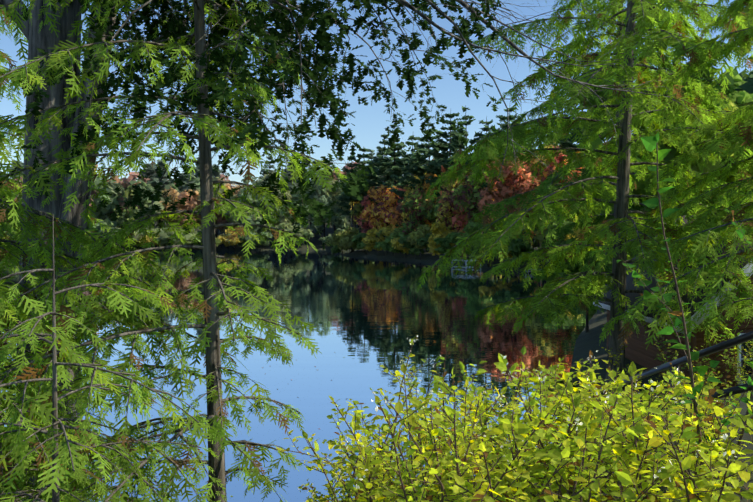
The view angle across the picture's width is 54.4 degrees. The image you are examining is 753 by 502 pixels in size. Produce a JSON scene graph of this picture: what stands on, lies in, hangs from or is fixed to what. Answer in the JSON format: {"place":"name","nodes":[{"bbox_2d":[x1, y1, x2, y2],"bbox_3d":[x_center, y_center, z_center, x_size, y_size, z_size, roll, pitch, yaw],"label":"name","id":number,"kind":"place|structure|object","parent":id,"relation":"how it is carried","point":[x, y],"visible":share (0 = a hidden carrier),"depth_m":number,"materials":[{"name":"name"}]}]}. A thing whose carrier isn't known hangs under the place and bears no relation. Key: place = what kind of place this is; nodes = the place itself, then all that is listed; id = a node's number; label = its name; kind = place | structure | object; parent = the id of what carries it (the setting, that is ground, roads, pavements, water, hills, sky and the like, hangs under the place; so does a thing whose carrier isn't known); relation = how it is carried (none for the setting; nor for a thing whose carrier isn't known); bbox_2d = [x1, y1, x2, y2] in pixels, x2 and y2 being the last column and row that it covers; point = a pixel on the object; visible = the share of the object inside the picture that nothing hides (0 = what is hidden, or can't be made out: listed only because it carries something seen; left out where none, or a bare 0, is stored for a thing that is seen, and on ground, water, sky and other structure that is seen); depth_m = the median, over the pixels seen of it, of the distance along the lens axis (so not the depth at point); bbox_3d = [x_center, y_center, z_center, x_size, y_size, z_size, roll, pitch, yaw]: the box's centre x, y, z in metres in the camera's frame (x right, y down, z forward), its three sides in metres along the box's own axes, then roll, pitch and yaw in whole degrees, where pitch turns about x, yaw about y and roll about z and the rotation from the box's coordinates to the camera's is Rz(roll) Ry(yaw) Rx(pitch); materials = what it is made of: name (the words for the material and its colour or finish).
{"place":"outdoors","nodes":[
{"label":"outdoors","id":0,"kind":"place"},
{"bbox_2d":[0,250,608,501],"bbox_3d":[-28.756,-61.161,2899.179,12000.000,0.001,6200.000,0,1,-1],"label":"lake water","id":1,"kind":"structure","parent":0,"point":[383,307],"depth_m":30.24,"materials":[{"name":"blue liquid"}]},
{"bbox_2d":[123,318,506,496],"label":"floating leaves","id":2,"kind":"object","parent":1,"relation":"on","point":[315,366],"visible":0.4,"depth_m":21.83,"materials":[{"name":"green plant"}]},
{"bbox_2d":[0,0,752,186],"label":"sky","id":3,"kind":"structure","parent":0,"point":[369,121],"materials":[{"name":"blue"}]},
{"bbox_2d":[15,216,752,501],"bbox_3d":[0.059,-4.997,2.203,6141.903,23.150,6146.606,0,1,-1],"label":"ground","id":4,"kind":"structure","parent":0,"point":[586,343],"depth_m":29.34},
{"bbox_2d":[0,0,727,499],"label":"tree","id":5,"kind":"object","parent":4,"relation":"on","point":[322,37],"depth_m":9.55,"materials":[{"name":"green plant"}]},
{"bbox_2d":[0,0,752,501],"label":"conifer trees","id":6,"kind":"object","parent":4,"relation":"on","point":[682,120],"depth_m":8.83,"materials":[{"name":"green plant"}]},
{"bbox_2d":[0,3,752,332],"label":"trees","id":7,"kind":"object","parent":4,"relation":"on","point":[404,239],"depth_m":140.45,"materials":[{"name":"green plant"}]},
{"bbox_2d":[452,259,540,272],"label":"docks","id":8,"kind":"object","parent":4,"relation":"on","point":[466,267],"visible":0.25,"depth_m":98.14,"materials":[{"name":"grey wood"}]},
{"bbox_2d":[276,132,752,501],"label":"shrub","id":9,"kind":"object","parent":4,"relation":"on","point":[555,455],"depth_m":3.11,"materials":[{"name":"green plant"}]},
{"bbox_2d":[592,214,752,388],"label":"cabin","id":10,"kind":"object","parent":4,"relation":"on","point":[637,351],"visible":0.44,"depth_m":18.68,"materials":[{"name":"grey wood"}]},
{"bbox_2d":[600,331,752,420],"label":"stair handrail","id":11,"kind":"object","parent":4,"relation":"on","point":[732,342],"visible":0.32,"depth_m":7.77,"materials":[{"name":"metal"}]}
]}

